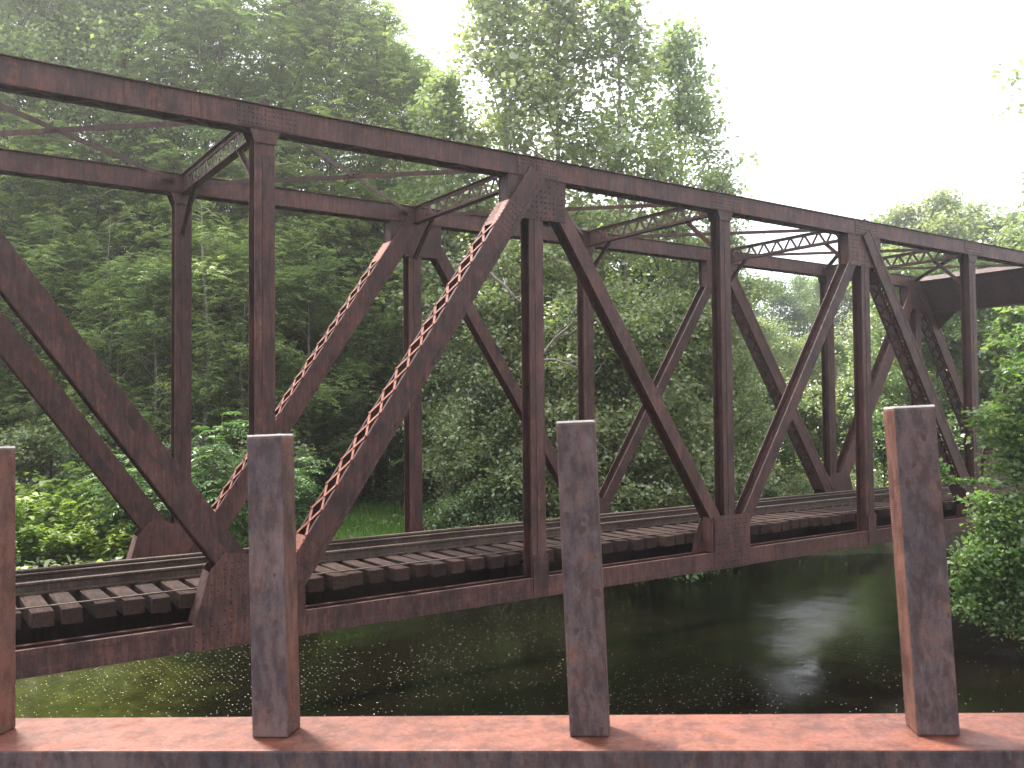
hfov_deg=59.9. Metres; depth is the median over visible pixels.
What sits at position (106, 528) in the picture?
knotweed
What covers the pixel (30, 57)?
tall tree
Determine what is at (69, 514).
knotweed
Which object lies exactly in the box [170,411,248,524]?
sumac
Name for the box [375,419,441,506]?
shrub
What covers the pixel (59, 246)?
locust tree
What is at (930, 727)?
bridge railing
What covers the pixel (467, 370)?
broadleaf tree
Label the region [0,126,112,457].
dark tree
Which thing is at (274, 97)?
tall tree
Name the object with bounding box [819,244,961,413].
broadleaf tree
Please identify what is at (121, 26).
tall tree
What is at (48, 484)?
knotweed
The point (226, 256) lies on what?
locust tree
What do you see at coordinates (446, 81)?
airy tree
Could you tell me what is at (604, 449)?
dead branch
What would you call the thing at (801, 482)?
shrub
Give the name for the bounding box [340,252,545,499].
locust tree
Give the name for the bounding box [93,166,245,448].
dark tree
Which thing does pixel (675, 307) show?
broadleaf tree
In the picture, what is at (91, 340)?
locust tree
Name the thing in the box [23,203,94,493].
tree
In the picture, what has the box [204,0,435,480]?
tall tree
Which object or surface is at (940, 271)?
dark tree
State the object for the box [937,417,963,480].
shrub
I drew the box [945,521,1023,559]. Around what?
abutment
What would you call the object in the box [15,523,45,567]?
knotweed
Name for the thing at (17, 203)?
locust tree
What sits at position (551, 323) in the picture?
broadleaf tree
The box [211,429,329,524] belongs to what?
shrub
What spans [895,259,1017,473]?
dark tree
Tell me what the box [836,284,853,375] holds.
hazy tree
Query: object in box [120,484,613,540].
meadow grass
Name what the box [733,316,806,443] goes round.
broadleaf tree
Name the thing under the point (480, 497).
shrub
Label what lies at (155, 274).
locust tree
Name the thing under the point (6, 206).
dark tree
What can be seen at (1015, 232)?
broadleaf tree
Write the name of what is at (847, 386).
shrub
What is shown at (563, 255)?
dark tree
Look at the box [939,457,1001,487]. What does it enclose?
vine
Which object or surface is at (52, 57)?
tall tree
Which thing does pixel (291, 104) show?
tall tree
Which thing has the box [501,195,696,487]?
dark tree
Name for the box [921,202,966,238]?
hazy tree
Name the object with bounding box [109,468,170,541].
sumac
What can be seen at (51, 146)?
locust tree
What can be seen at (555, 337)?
dead branch
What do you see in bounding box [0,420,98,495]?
shrub
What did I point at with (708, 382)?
broadleaf tree
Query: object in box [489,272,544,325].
dead branch
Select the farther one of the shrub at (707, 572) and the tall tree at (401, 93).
the tall tree at (401, 93)
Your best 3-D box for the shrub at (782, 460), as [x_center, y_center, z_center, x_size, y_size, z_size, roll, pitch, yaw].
[16.706,2.917,59.926,6.901,6.321,5.934,-2,-2,33]
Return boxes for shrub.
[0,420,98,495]
[0,427,51,500]
[46,424,141,514]
[155,435,243,521]
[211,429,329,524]
[294,419,344,501]
[316,420,398,502]
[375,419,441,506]
[388,439,464,506]
[395,493,491,530]
[422,427,522,528]
[430,479,522,526]
[464,438,559,521]
[476,513,518,525]
[610,483,710,583]
[635,489,691,509]
[671,499,718,575]
[709,459,776,500]
[711,383,810,471]
[744,377,845,467]
[760,486,782,498]
[779,473,813,495]
[781,380,855,466]
[807,374,883,455]
[837,411,945,487]
[873,442,944,486]
[937,399,1015,474]
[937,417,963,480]
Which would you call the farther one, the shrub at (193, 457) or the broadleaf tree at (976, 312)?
the broadleaf tree at (976, 312)
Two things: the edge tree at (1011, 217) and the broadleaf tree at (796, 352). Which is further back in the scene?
the broadleaf tree at (796, 352)
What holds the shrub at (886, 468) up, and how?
on the ground at (885, 548)
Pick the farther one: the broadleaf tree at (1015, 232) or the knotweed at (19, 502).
the broadleaf tree at (1015, 232)
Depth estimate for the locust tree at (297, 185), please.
49.42 m
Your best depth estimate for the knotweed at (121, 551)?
31.58 m
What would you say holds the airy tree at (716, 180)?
on the ground at (885, 548)
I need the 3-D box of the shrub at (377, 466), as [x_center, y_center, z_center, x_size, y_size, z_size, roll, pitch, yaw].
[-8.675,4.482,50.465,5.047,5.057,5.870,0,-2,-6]
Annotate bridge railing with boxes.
[0,405,1023,767]
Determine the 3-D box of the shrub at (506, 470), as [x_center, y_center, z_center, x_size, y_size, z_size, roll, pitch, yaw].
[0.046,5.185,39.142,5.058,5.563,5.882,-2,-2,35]
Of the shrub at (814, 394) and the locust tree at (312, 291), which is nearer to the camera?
the locust tree at (312, 291)
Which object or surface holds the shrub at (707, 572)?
on the ground at (885, 548)
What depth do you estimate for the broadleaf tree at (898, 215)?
86.17 m
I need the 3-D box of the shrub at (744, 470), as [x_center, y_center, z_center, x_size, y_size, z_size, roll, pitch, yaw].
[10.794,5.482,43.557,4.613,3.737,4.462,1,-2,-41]
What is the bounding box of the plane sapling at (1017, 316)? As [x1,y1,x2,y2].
[979,305,1023,397]
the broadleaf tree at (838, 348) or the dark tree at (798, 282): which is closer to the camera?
the broadleaf tree at (838, 348)
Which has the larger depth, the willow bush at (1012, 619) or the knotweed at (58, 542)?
the knotweed at (58, 542)
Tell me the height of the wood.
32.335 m
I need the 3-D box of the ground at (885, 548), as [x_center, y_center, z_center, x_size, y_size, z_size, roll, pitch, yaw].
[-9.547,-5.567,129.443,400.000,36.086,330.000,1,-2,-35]
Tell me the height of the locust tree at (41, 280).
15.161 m
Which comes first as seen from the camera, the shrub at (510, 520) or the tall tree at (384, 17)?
the shrub at (510, 520)
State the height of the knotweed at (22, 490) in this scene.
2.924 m
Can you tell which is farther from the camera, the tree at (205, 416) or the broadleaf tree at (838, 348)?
the broadleaf tree at (838, 348)
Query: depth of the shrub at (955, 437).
44.81 m
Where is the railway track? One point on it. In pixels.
(64, 594)
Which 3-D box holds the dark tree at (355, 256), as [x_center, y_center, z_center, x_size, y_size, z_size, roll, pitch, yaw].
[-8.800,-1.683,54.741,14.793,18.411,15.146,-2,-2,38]
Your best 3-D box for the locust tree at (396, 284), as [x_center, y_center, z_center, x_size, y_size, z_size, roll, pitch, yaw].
[-4.490,-2.420,51.900,15.109,18.950,12.960,1,-2,-37]
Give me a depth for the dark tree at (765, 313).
96.93 m
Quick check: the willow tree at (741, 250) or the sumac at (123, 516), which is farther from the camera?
the willow tree at (741, 250)
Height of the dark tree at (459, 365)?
19.561 m
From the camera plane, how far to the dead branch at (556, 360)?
36.06 m
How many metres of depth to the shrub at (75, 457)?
39.85 m
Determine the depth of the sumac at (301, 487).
33.78 m
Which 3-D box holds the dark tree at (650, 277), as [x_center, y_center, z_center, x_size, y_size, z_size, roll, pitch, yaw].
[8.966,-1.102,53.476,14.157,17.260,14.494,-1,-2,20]
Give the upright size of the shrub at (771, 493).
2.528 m
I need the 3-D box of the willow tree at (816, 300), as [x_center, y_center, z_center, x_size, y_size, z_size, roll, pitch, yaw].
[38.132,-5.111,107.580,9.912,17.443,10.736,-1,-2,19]
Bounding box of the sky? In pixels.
[4,0,1023,349]
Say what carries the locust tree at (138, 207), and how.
on the ground at (885, 548)
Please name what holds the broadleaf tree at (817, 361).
on the ground at (885, 548)
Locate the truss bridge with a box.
[0,53,1023,679]
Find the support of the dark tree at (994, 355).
on the ground at (885, 548)
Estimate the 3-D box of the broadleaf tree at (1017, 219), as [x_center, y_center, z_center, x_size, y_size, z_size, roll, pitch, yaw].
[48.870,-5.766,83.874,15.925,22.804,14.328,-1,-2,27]
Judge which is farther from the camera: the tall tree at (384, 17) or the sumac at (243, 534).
the tall tree at (384, 17)
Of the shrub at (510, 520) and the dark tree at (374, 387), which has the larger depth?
the dark tree at (374, 387)
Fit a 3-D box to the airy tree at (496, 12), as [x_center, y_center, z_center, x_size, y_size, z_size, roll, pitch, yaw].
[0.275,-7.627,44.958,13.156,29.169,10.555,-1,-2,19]
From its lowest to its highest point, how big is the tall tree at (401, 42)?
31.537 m
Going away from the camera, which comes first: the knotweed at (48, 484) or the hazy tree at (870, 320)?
the knotweed at (48, 484)
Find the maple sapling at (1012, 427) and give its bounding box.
[960,322,1023,504]
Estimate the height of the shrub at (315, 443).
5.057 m
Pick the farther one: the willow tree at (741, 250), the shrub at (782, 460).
the willow tree at (741, 250)
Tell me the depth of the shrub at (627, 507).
38.52 m
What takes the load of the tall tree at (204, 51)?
on the ground at (885, 548)
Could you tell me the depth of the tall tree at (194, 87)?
63.04 m
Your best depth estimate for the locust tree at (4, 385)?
46.43 m
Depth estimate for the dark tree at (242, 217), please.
50.89 m
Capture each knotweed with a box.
[15,481,97,545]
[15,483,50,507]
[15,492,64,563]
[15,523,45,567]
[22,508,108,567]
[25,461,130,537]
[36,492,127,556]
[69,518,136,560]
[99,508,161,556]
[116,535,132,556]
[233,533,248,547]
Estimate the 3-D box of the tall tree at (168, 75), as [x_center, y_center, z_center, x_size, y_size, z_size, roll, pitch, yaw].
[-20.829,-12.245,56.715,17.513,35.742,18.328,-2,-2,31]
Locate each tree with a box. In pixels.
[0,0,116,267]
[0,0,143,466]
[0,0,192,319]
[0,0,229,471]
[0,3,102,255]
[0,103,169,482]
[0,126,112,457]
[0,127,244,491]
[0,174,74,438]
[0,184,91,468]
[0,187,211,488]
[0,214,192,448]
[0,218,150,498]
[0,234,55,430]
[1,275,170,467]
[2,4,181,417]
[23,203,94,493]
[38,246,243,505]
[39,0,309,437]
[66,0,320,441]
[68,201,152,452]
[81,0,328,477]
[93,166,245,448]
[108,203,354,484]
[108,207,296,475]
[112,134,358,487]
[150,0,383,365]
[150,145,400,445]
[150,225,359,462]
[154,175,248,445]
[191,221,377,449]
[197,231,396,506]
[202,205,374,479]
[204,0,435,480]
[209,0,389,192]
[246,214,428,494]
[277,156,444,500]
[278,0,486,490]
[322,177,503,495]
[329,25,487,342]
[332,233,498,500]
[335,43,498,390]
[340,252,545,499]
[356,63,555,496]
[358,195,571,495]
[375,0,652,487]
[394,278,555,528]
[422,233,607,520]
[462,0,658,491]
[472,228,637,480]
[473,282,680,517]
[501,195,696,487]
[507,0,747,485]
[518,270,713,512]
[568,236,772,489]
[594,280,787,571]
[624,10,786,501]
[627,263,794,500]
[653,236,772,472]
[655,160,787,450]
[692,223,765,309]
[692,273,800,404]
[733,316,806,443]
[743,272,797,380]
[746,271,818,380]
[750,331,807,446]
[768,274,839,383]
[786,329,843,438]
[788,275,852,385]
[788,281,852,412]
[806,338,853,447]
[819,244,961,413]
[834,199,955,382]
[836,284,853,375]
[843,258,993,477]
[844,215,894,373]
[871,255,989,416]
[876,183,1001,325]
[879,252,1001,421]
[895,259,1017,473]
[904,237,1008,418]
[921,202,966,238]
[923,192,1020,244]
[950,220,1023,413]
[956,246,1023,405]
[962,59,1023,250]
[987,204,1023,245]
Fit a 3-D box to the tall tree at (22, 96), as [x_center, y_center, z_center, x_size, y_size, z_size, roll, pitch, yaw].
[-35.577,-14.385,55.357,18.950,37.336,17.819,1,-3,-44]
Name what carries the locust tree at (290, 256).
on the ground at (885, 548)
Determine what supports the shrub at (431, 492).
on the ground at (885, 548)
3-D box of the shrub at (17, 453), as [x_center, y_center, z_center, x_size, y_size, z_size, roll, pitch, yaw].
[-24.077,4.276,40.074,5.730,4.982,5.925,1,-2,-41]
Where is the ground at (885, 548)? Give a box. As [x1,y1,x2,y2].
[15,363,1004,569]
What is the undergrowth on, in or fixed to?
on the ground at (885, 548)
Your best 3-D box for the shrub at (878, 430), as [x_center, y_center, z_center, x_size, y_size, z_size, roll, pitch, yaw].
[18.757,4.021,45.278,6.054,5.563,5.205,0,-2,-22]
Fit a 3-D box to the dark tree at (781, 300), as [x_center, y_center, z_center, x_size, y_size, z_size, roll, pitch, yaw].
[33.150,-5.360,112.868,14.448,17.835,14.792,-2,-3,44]
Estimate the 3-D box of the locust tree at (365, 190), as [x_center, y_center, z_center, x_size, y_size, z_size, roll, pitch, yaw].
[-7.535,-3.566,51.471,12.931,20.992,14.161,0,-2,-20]
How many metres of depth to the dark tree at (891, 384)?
53.54 m
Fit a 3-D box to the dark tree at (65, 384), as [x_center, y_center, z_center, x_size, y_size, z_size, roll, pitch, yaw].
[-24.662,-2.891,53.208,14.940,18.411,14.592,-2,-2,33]
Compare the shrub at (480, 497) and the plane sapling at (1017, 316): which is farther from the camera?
the plane sapling at (1017, 316)
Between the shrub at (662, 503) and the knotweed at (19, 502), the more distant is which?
the shrub at (662, 503)
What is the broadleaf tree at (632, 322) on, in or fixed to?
on the ground at (885, 548)
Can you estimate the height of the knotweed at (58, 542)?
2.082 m
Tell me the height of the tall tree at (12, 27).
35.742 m
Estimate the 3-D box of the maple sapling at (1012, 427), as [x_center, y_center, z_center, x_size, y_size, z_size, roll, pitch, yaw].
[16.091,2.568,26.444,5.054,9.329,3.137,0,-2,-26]
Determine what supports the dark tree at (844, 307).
on the ground at (885, 548)
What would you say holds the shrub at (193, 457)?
on the ground at (885, 548)
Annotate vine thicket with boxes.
[946,476,1023,630]
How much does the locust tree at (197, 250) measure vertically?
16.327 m
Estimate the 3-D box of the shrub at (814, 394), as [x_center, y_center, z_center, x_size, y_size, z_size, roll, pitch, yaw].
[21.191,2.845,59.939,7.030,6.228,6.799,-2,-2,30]
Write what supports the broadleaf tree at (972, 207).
on the ground at (885, 548)
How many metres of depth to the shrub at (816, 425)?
60.83 m
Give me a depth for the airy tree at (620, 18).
44.41 m
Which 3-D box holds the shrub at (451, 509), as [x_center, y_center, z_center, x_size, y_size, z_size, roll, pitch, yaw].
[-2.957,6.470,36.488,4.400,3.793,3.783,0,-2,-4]
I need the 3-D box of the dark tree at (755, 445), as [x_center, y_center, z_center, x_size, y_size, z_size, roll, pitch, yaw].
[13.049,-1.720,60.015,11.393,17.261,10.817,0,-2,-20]
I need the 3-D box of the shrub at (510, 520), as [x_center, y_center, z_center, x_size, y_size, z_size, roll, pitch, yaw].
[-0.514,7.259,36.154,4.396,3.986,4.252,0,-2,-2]
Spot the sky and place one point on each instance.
(852, 106)
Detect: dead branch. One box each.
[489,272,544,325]
[544,298,576,353]
[544,356,605,373]
[596,440,615,462]
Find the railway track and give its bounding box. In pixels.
[16,475,1023,628]
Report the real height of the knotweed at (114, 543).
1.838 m
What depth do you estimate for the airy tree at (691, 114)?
46.86 m
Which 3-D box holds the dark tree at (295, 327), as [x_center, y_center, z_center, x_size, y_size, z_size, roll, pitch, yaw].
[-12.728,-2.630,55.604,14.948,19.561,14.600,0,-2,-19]
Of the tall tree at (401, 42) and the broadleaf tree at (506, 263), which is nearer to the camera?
the broadleaf tree at (506, 263)
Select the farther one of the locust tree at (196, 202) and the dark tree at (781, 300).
the dark tree at (781, 300)
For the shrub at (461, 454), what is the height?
4.982 m
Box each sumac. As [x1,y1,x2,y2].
[79,454,167,545]
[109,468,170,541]
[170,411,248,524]
[191,454,248,547]
[243,457,334,531]
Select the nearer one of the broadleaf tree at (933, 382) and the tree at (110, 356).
the tree at (110, 356)
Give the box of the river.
[16,553,1023,717]
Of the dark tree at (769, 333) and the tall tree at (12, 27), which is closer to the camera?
the tall tree at (12, 27)
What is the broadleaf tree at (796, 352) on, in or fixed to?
on the ground at (885, 548)
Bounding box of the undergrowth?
[15,398,1005,569]
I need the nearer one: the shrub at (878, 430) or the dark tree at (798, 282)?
the shrub at (878, 430)
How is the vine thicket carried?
on the ground at (885, 548)
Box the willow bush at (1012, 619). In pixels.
[980,583,1023,651]
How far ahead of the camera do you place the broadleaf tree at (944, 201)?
83.35 m
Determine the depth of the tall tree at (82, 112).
62.08 m
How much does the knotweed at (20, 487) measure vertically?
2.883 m
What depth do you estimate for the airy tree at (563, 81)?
45.32 m
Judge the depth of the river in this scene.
25.20 m
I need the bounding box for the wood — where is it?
[127,254,1010,425]
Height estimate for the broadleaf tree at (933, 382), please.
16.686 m
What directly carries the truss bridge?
on the ground at (885, 548)

